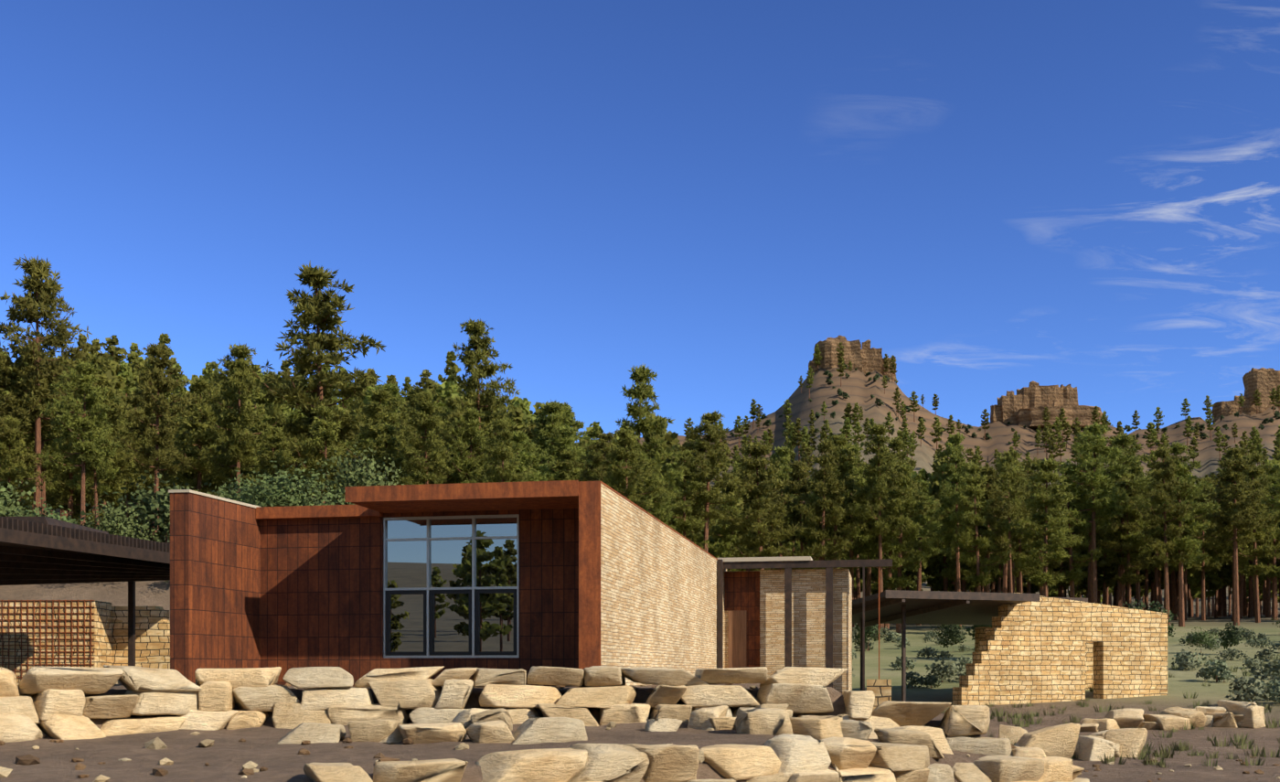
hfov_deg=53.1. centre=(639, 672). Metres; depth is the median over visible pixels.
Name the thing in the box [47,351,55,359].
pine
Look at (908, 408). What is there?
juniper
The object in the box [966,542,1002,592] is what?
pine
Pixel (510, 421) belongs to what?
pine
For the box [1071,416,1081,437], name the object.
pine
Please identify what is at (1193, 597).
pine
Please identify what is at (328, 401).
pine
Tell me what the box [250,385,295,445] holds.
pine
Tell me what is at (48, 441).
pine
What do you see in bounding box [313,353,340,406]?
pine
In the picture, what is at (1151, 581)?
pine
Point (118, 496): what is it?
pine
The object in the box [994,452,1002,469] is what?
pine
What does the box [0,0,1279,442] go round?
sky
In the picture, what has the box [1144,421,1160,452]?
pine
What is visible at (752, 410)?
pine
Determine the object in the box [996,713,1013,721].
grass tuft
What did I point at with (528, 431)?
pine
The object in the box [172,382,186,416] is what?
pine
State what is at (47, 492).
pine
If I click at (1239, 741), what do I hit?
grass tuft
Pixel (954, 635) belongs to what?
juniper bush
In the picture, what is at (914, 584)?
pine
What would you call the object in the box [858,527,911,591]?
pine
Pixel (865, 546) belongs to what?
pine
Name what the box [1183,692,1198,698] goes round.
grass tuft
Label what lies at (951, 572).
pine
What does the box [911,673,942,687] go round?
sage bush
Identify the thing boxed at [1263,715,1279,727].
grass tuft
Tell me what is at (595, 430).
pine
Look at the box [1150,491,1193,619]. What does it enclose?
pine
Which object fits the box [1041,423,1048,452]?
pine
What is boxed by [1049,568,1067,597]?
pine
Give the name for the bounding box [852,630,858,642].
sage bush
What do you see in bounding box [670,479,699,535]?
pine
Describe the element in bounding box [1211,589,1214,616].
pine
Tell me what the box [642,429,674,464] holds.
pine
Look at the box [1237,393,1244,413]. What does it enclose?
pine
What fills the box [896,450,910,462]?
pine
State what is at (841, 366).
pine
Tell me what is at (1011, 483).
pine
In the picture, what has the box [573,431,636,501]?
pine
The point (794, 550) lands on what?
pine
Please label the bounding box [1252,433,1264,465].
pine
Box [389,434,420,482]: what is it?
pine
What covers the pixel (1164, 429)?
juniper
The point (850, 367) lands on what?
pine
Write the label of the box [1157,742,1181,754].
grass tuft
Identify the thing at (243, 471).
pine
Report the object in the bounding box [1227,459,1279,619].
pine
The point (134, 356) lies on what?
pine
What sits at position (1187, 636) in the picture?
sage bush
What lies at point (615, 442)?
pine
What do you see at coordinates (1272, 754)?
grass tuft
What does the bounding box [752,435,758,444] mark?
pine
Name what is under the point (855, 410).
pine
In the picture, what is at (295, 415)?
pine
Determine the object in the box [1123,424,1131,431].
juniper
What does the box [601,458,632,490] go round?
pine
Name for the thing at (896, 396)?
pine
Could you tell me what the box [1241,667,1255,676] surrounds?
grass tuft
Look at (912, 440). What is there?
pine
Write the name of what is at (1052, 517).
pine
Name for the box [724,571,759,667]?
wall panel
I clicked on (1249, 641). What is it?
sage bush
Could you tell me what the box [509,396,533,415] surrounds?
pine
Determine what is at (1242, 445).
pine
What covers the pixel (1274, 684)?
sage bush
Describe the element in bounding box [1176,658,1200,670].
sage bush
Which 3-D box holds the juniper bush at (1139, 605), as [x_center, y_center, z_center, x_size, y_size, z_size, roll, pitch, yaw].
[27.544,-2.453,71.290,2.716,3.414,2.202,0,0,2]
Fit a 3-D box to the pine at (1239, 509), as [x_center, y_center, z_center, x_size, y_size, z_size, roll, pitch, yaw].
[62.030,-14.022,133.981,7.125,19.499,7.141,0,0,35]
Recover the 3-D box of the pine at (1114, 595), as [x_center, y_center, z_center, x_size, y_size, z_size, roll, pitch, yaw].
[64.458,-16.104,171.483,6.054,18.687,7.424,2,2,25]
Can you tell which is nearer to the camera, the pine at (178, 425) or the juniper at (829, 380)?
the pine at (178, 425)
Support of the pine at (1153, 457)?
on the ground
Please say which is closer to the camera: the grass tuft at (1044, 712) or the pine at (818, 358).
the grass tuft at (1044, 712)
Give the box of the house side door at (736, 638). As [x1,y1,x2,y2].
[727,609,746,668]
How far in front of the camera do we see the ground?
36.13 m
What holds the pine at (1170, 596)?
on the ground
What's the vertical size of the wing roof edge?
0.120 m
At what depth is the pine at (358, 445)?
93.30 m
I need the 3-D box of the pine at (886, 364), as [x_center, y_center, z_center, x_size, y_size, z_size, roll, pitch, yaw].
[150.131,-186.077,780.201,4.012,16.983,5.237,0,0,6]
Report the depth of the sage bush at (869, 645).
85.39 m
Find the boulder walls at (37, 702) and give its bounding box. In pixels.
[0,664,1265,781]
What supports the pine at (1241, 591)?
on the ground
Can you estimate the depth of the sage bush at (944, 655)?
76.23 m
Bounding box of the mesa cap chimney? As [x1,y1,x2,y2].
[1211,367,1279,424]
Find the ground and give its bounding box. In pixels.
[0,367,1279,781]
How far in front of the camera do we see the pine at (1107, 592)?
182.95 m
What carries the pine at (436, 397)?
on the ground
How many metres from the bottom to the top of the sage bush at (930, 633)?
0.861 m
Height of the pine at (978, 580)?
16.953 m
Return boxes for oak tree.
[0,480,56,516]
[3,499,52,516]
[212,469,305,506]
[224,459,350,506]
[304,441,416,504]
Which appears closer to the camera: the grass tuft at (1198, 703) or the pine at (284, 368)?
the grass tuft at (1198, 703)
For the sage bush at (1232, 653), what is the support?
on the ground
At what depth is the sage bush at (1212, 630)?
105.85 m
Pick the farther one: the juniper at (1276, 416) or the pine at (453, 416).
the juniper at (1276, 416)
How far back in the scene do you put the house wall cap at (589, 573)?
21.68 m
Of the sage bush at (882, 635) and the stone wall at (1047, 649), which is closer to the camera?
the stone wall at (1047, 649)
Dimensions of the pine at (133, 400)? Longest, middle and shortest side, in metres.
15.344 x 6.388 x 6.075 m
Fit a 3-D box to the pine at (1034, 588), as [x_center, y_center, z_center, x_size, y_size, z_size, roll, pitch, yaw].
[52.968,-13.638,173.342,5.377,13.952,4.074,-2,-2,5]
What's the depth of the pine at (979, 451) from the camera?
670.12 m
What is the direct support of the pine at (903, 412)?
on the ground
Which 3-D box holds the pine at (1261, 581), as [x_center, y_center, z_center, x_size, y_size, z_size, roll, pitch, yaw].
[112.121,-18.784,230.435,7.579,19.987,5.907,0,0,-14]
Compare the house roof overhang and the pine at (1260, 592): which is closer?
the house roof overhang
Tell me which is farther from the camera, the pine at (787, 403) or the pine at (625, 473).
the pine at (787, 403)
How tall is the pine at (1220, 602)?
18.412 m
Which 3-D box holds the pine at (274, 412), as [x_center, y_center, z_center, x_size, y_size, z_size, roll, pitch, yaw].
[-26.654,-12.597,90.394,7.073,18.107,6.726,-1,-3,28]
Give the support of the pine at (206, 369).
on the ground
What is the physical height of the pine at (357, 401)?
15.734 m
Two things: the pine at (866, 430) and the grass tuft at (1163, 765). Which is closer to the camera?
the grass tuft at (1163, 765)
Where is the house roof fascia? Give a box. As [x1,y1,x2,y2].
[256,504,383,519]
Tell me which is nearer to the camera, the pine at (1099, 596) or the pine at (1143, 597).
the pine at (1099, 596)
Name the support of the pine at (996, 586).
on the ground
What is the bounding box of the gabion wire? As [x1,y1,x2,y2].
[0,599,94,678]
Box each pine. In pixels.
[0,254,98,513]
[0,352,53,491]
[0,402,34,504]
[0,414,50,516]
[0,416,59,508]
[1,446,66,515]
[10,362,81,515]
[29,351,138,526]
[37,360,122,525]
[43,370,111,518]
[46,359,73,516]
[46,402,101,518]
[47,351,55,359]
[51,387,144,514]
[60,432,143,529]
[61,390,121,528]
[76,333,91,359]
[90,338,100,354]
[92,356,126,406]
[96,335,131,375]
[99,390,165,537]
[102,346,125,363]
[111,342,199,539]
[111,409,160,534]
[115,362,137,396]
[120,365,140,390]
[124,342,143,365]
[128,351,144,389]
[129,358,141,388]
[129,361,155,529]
[133,419,176,538]
[136,413,171,522]
[147,332,174,379]
[148,377,245,499]
[154,390,183,501]
[159,392,215,522]
[159,428,187,496]
[165,445,206,486]
[167,405,199,475]
[170,362,190,392]
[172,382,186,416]
[180,376,207,430]
[190,378,265,495]
[192,342,287,498]
[195,400,257,490]
[199,373,209,395]
[202,362,213,378]
[204,384,220,405]
[206,361,222,379]
[209,370,223,386]
[231,424,307,501]
[242,260,385,502]
[243,370,289,479]
[244,371,302,498]
[246,363,262,409]
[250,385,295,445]
[255,408,315,503]
[258,389,361,496]
[277,360,296,383]
[287,401,360,504]
[291,371,301,409]
[299,384,352,462]
[310,406,351,504]
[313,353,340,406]
[333,405,345,504]
[334,367,355,411]
[336,429,375,469]
[337,387,424,485]
[341,425,364,468]
[343,384,383,456]
[345,389,372,415]
[345,422,415,486]
[346,409,368,449]
[348,377,371,415]
[358,381,407,449]
[366,368,378,384]
[369,374,377,387]
[385,373,405,405]
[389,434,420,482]
[391,390,455,484]
[394,384,447,484]
[395,421,441,484]
[396,390,447,483]
[399,376,413,396]
[413,369,437,394]
[425,379,437,401]
[427,408,484,483]
[432,382,442,404]
[435,381,458,417]
[436,318,520,475]
[437,350,463,402]
[438,393,464,482]
[439,406,500,483]
[440,393,464,435]
[447,395,536,480]
[474,416,535,482]
[483,447,527,482]
[497,429,554,480]
[508,403,530,433]
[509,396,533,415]
[512,397,536,424]
[513,437,555,480]
[522,422,538,462]
[524,399,590,477]
[527,416,546,440]
[528,402,588,472]
[533,402,546,417]
[540,401,591,469]
[540,426,587,480]
[541,411,588,449]
[547,448,582,480]
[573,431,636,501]
[575,437,615,484]
[578,421,608,449]
[595,427,666,510]
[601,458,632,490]
[609,434,623,459]
[614,362,685,511]
[632,458,679,529]
[635,465,676,523]
[641,413,682,484]
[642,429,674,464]
[651,448,711,549]
[658,462,687,534]
[661,454,698,533]
[661,461,693,533]
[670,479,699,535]
[672,409,749,551]
[674,431,723,542]
[674,444,711,538]
[683,417,694,438]
[690,529,709,553]
[694,507,719,553]
[707,494,754,571]
[708,479,755,571]
[710,505,745,570]
[716,440,806,570]
[716,467,766,570]
[717,419,723,440]
[720,429,726,443]
[721,449,731,476]
[725,446,733,471]
[730,450,738,469]
[730,460,738,486]
[731,444,739,463]
[733,415,745,447]
[733,454,741,486]
[738,434,748,455]
[742,415,750,434]
[746,434,753,455]
[749,398,757,428]
[750,491,789,569]
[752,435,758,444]
[752,444,803,569]
[754,413,761,426]
[755,404,763,427]
[759,430,773,468]
[766,428,774,451]
[766,521,812,569]
[772,539,798,569]
[773,437,866,568]
[774,458,825,568]
[781,416,791,437]
[782,399,792,417]
[783,436,791,447]
[787,421,797,452]
[787,442,796,462]
[788,426,797,447]
[788,490,857,572]
[790,542,829,568]
[791,417,802,460]
[793,474,846,560]
[794,434,870,568]
[797,375,804,393]
[798,426,814,470]
[799,441,810,461]
[802,446,814,479]
[805,366,814,397]
[807,408,816,427]
[807,426,817,458]
[812,343,821,372]
[813,350,821,365]
[820,400,828,421]
[820,418,831,439]
[824,441,891,629]
[826,474,854,559]
[827,430,833,456]
[835,341,844,362]
[836,356,845,386]
[839,416,854,444]
[841,402,852,437]
[841,555,862,591]
[842,486,867,625]
[847,361,853,371]
[848,422,915,631]
[848,462,888,596]
[848,462,945,633]
[849,402,861,434]
[852,421,865,449]
[855,442,862,467]
[858,405,863,419]
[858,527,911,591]
[858,542,878,596]
[861,435,929,629]
[862,416,870,441]
[863,535,909,593]
[869,417,875,445]
[881,374,887,394]
[882,411,894,440]
[883,353,889,372]
[888,354,897,380]
[891,386,901,405]
[893,554,917,590]
[896,400,900,417]
[896,429,906,453]
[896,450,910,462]
[898,400,906,421]
[898,417,910,450]
[902,428,915,455]
[904,500,915,590]
[906,433,917,460]
[906,468,937,590]
[907,478,950,625]
[908,391,919,422]
[909,572,931,590]
[910,430,919,449]
[914,417,926,446]
[920,453,959,591]
[923,462,981,591]
[923,556,950,591]
[925,556,942,586]
[927,471,938,590]
[928,416,943,448]
[928,430,985,631]
[930,554,973,591]
[931,394,938,415]
[934,485,982,591]
[936,444,944,453]
[942,531,962,591]
[945,415,956,434]
[949,459,1013,592]
[955,418,961,430]
[959,465,1022,592]
[960,557,983,591]
[965,448,974,463]
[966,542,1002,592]
[971,449,981,466]
[973,445,985,464]
[980,408,990,439]
[980,557,998,592]
[981,535,1018,592]
[985,463,1049,592]
[985,475,1015,592]
[988,448,1033,592]
[989,454,1033,592]
[990,564,1008,592]
[991,448,999,467]
[993,469,1044,592]
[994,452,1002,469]
[1002,456,1084,596]
[1012,430,1020,451]
[1014,544,1019,592]
[1014,565,1038,593]
[1014,576,1026,593]
[1015,492,1055,593]
[1020,461,1029,477]
[1021,456,1076,596]
[1022,451,1034,474]
[1034,429,1042,447]
[1039,426,1050,458]
[1041,406,1050,424]
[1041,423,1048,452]
[1041,460,1106,597]
[1042,421,1138,603]
[1045,432,1058,458]
[1046,422,1052,432]
[1047,585,1064,597]
[1048,493,1088,597]
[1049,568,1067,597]
[1050,416,1064,445]
[1054,432,1066,460]
[1057,476,1110,603]
[1057,545,1068,597]
[1058,407,1067,442]
[1061,421,1072,447]
[1066,565,1103,597]
[1067,583,1086,597]
[1069,437,1079,461]
[1070,451,1118,602]
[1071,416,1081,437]
[1073,427,1082,446]
[1077,547,1115,593]
[1081,432,1160,607]
[1083,489,1113,603]
[1085,496,1125,604]
[1090,405,1100,423]
[1096,444,1151,607]
[1097,475,1161,607]
[1100,410,1109,437]
[1102,464,1162,608]
[1106,480,1114,605]
[1108,586,1113,605]
[1112,420,1126,438]
[1112,580,1117,606]
[1114,581,1135,607]
[1130,433,1139,449]
[1130,445,1195,625]
[1130,571,1144,606]
[1131,409,1140,429]
[1134,551,1173,610]
[1138,441,1221,626]
[1140,580,1151,609]
[1141,470,1163,609]
[1141,569,1163,589]
[1143,470,1173,607]
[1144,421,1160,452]
[1146,449,1157,471]
[1149,422,1157,450]
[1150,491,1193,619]
[1152,406,1164,425]
[1153,538,1173,607]
[1155,422,1159,437]
[1157,433,1167,447]
[1161,431,1169,448]
[1167,470,1219,620]
[1168,523,1183,618]
[1168,570,1196,577]
[1169,578,1171,611]
[1180,398,1190,418]
[1181,476,1228,619]
[1182,415,1194,449]
[1186,503,1228,618]
[1187,436,1198,460]
[1187,575,1194,616]
[1189,447,1265,620]
[1190,585,1201,616]
[1192,593,1201,609]
[1193,423,1200,447]
[1196,446,1273,625]
[1197,581,1215,616]
[1199,524,1232,617]
[1201,394,1213,424]
[1204,488,1232,616]
[1205,409,1215,440]
[1206,597,1210,616]
[1211,462,1271,618]
[1211,553,1232,616]
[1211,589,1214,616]
[1212,426,1225,459]
[1216,455,1226,471]
[1220,434,1231,454]
[1222,478,1268,617]
[1223,450,1279,622]
[1223,516,1253,616]
[1226,571,1239,616]
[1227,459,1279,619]
[1231,422,1237,443]
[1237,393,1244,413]
[1237,430,1250,454]
[1239,440,1247,457]
[1245,426,1257,449]
[1245,439,1256,454]
[1245,475,1269,616]
[1246,576,1271,614]
[1247,576,1263,614]
[1248,458,1279,617]
[1252,389,1262,414]
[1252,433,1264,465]
[1255,443,1263,464]
[1258,448,1269,465]
[1258,560,1266,614]
[1259,572,1278,614]
[1260,461,1279,537]
[1265,558,1279,606]
[1268,387,1278,412]
[1270,579,1279,602]
[1271,446,1279,460]
[1272,384,1279,412]
[1272,425,1279,444]
[1273,431,1279,450]
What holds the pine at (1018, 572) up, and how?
on the ground
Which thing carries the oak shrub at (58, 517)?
on the ground
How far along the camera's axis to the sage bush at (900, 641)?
86.86 m
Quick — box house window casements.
[385,588,516,655]
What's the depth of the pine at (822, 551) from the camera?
122.49 m
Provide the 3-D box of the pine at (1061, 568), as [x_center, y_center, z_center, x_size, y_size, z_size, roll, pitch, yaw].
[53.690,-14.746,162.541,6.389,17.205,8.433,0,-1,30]
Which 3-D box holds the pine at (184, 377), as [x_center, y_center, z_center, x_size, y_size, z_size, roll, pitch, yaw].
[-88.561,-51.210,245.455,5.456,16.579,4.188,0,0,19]
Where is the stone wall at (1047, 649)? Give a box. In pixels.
[952,592,1167,704]
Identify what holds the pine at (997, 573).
on the ground
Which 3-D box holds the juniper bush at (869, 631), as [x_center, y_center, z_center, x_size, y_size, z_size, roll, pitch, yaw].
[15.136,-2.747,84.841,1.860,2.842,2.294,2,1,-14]
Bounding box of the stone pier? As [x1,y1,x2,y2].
[866,679,891,710]
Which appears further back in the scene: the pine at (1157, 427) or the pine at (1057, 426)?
the pine at (1157, 427)
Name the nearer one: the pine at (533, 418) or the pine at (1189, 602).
the pine at (533, 418)
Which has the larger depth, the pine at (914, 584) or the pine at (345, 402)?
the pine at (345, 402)
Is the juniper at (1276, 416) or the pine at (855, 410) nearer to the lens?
the pine at (855, 410)
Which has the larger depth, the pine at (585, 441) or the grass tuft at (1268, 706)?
the pine at (585, 441)
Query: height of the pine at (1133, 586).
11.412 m
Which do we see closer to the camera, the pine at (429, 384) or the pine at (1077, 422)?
the pine at (429, 384)
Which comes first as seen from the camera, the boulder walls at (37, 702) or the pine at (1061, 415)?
the boulder walls at (37, 702)
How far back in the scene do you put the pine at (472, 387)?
81.07 m
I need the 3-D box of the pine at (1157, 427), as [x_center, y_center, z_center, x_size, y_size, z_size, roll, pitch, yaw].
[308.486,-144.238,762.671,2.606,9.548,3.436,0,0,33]
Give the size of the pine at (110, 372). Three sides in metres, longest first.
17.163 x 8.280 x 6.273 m
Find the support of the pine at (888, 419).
on the ground
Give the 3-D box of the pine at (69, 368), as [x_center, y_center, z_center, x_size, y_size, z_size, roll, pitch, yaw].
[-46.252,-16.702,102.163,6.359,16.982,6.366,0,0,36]
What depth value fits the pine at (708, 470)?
104.61 m
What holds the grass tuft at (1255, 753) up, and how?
on the ground
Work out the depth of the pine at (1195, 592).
210.69 m
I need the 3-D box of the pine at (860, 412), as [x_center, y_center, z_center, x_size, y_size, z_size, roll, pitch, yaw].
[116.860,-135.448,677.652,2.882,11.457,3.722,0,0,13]
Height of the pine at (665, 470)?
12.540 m
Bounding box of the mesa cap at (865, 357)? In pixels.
[808,335,896,381]
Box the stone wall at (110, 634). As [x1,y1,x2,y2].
[0,600,170,682]
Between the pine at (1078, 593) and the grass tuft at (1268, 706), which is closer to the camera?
the grass tuft at (1268, 706)
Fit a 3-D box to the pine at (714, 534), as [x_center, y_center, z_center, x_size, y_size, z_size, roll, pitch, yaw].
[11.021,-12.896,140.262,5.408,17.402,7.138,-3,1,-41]
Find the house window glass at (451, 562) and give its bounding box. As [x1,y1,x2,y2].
[386,516,516,655]
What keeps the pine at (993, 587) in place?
on the ground
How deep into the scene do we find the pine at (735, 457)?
646.89 m
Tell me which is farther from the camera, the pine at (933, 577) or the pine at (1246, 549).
the pine at (933, 577)
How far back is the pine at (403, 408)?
94.27 m
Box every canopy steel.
[0,516,170,666]
[852,589,1087,701]
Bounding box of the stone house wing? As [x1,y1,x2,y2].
[724,568,852,693]
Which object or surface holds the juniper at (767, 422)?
on the ground
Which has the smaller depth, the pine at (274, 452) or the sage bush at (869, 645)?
the pine at (274, 452)
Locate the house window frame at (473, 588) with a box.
[383,513,518,658]
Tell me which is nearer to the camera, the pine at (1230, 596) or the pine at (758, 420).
the pine at (1230, 596)
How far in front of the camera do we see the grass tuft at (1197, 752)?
29.48 m
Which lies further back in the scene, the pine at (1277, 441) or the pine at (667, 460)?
the pine at (1277, 441)
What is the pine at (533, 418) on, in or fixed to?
on the ground
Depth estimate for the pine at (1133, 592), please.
167.91 m
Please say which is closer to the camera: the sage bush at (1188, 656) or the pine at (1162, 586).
the sage bush at (1188, 656)
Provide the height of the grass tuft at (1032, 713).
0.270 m
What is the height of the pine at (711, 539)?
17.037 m
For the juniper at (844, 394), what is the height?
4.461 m
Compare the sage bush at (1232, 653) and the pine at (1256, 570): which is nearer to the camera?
the sage bush at (1232, 653)
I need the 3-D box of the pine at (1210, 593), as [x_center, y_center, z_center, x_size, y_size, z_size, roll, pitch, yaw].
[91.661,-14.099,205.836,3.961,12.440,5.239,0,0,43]
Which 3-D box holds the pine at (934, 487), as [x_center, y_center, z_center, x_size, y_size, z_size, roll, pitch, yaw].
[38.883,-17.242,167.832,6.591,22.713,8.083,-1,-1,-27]
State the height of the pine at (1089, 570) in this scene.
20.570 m
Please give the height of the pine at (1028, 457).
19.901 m
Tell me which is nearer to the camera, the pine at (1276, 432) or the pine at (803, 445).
the pine at (803, 445)
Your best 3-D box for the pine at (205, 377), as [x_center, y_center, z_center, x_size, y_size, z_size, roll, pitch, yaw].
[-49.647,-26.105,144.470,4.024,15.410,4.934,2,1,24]
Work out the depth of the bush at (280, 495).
45.63 m
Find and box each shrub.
[5,503,87,523]
[63,498,157,583]
[78,469,223,542]
[929,623,964,631]
[1179,626,1218,652]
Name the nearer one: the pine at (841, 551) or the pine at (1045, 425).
the pine at (841, 551)
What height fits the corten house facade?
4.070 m
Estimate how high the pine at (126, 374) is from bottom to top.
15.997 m
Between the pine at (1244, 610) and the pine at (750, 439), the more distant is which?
the pine at (750, 439)
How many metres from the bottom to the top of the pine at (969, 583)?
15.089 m
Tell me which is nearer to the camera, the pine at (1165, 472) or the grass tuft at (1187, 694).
the grass tuft at (1187, 694)
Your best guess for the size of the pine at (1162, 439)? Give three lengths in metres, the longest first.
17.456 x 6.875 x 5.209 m
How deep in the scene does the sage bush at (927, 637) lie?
98.56 m
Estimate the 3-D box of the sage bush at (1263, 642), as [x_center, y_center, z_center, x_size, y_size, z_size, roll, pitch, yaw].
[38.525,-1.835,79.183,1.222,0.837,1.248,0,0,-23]
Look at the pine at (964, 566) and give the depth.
165.36 m
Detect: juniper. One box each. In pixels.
[762,418,771,426]
[825,377,832,383]
[830,411,835,418]
[842,391,850,398]
[874,397,884,405]
[903,405,911,412]
[982,433,991,439]
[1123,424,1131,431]
[1161,426,1167,433]
[1197,423,1205,430]
[1199,431,1208,438]
[1261,417,1269,423]
[1273,413,1279,419]
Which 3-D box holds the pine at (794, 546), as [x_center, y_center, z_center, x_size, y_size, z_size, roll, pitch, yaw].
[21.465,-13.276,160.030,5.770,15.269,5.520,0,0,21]
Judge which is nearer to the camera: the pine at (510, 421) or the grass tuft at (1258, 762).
the grass tuft at (1258, 762)
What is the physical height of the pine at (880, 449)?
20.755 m
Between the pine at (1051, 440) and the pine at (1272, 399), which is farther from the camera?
the pine at (1272, 399)
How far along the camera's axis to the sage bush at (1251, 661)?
60.97 m
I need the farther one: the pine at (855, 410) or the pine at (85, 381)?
the pine at (855, 410)
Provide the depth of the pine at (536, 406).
190.90 m
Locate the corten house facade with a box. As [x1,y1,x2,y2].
[260,508,578,685]
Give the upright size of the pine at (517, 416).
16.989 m
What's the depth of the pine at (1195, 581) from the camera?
159.90 m
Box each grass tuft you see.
[990,706,1013,716]
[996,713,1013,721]
[1005,713,1024,724]
[1006,700,1023,707]
[1013,718,1030,726]
[1023,711,1045,724]
[1024,709,1039,716]
[1043,709,1055,714]
[1069,713,1082,722]
[1092,703,1115,712]
[1098,752,1127,764]
[1125,746,1151,759]
[1139,751,1167,765]
[1141,756,1163,765]
[1145,745,1174,757]
[1152,727,1173,737]
[1152,746,1171,757]
[1156,760,1169,767]
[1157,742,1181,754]
[1166,739,1185,749]
[1169,738,1196,751]
[1170,663,1182,669]
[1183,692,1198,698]
[1184,719,1197,729]
[1186,700,1210,707]
[1193,747,1205,756]
[1201,756,1217,766]
[1205,749,1220,757]
[1210,735,1233,746]
[1223,752,1237,758]
[1227,731,1249,742]
[1227,734,1247,746]
[1228,666,1237,671]
[1233,739,1255,748]
[1237,755,1265,766]
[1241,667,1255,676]
[1241,742,1264,756]
[1255,699,1273,710]
[1257,746,1279,757]
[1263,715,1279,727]
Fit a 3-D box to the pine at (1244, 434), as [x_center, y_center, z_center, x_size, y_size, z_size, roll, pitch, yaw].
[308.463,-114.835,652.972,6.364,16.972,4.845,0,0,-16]
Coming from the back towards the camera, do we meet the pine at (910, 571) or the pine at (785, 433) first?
the pine at (785, 433)
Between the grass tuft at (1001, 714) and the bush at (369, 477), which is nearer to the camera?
the grass tuft at (1001, 714)
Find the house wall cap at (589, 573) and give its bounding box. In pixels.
[578,480,718,686]
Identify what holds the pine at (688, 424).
on the ground
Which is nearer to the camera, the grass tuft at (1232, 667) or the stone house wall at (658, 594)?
the stone house wall at (658, 594)
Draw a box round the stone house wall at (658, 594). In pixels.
[600,482,726,686]
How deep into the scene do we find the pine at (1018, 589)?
160.76 m
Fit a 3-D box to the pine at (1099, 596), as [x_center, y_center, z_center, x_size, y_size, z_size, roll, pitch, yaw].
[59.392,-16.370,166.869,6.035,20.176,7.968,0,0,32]
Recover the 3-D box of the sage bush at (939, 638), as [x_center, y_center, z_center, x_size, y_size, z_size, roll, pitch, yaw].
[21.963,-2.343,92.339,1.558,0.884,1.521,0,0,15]
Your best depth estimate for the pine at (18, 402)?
63.70 m
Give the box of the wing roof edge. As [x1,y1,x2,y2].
[717,555,812,561]
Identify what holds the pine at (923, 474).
on the ground
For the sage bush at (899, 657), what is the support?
on the ground
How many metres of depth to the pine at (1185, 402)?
795.13 m
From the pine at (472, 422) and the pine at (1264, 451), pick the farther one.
the pine at (1264, 451)
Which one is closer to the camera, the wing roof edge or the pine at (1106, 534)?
the wing roof edge
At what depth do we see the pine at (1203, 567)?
148.30 m
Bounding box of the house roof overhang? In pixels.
[345,480,578,512]
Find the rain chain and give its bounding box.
[878,565,879,679]
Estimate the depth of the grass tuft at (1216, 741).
32.62 m
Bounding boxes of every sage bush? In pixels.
[140,533,170,542]
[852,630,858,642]
[853,640,874,650]
[870,629,884,638]
[876,626,893,636]
[883,630,901,641]
[888,656,913,668]
[891,657,916,670]
[894,636,910,649]
[906,671,923,688]
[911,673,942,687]
[916,645,939,658]
[922,634,934,642]
[924,629,938,638]
[924,657,965,682]
[934,635,954,644]
[934,650,952,659]
[953,654,972,668]
[958,643,971,650]
[1171,648,1212,668]
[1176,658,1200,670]
[1179,632,1197,645]
[1195,667,1212,680]
[1199,659,1234,682]
[1202,638,1223,649]
[1206,627,1220,635]
[1214,669,1236,682]
[1215,646,1247,660]
[1224,675,1269,701]
[1232,626,1256,638]
[1238,629,1257,639]
[1242,656,1264,668]
[1245,638,1255,646]
[1246,676,1279,699]
[1248,657,1279,679]
[1249,636,1275,648]
[1253,632,1269,641]
[1254,648,1279,661]
[1265,670,1279,685]
[1268,683,1279,703]
[1269,640,1279,652]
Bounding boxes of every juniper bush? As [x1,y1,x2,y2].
[852,622,882,650]
[932,624,966,649]
[966,591,1002,639]
[1122,598,1146,609]
[1147,600,1177,638]
[1215,621,1245,649]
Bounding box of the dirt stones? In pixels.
[0,680,1279,781]
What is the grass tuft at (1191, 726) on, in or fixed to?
on the ground
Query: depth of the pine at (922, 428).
677.69 m
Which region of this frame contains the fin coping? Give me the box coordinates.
[168,489,258,508]
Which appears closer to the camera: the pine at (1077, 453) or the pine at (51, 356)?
the pine at (51, 356)
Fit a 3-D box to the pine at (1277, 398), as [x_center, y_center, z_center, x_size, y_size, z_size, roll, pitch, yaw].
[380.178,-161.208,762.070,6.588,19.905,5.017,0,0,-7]
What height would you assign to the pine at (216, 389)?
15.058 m
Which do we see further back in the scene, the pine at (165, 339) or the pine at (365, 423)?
the pine at (165, 339)
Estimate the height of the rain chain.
4.680 m
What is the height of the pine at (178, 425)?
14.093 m
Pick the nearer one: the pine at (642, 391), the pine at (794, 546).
the pine at (642, 391)
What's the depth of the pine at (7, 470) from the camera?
85.73 m
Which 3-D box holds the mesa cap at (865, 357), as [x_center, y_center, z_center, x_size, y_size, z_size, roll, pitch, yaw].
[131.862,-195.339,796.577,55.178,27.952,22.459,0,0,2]
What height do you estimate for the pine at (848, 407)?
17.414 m
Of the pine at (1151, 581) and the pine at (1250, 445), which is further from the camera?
the pine at (1250, 445)
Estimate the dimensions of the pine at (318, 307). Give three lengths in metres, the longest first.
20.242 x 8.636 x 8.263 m

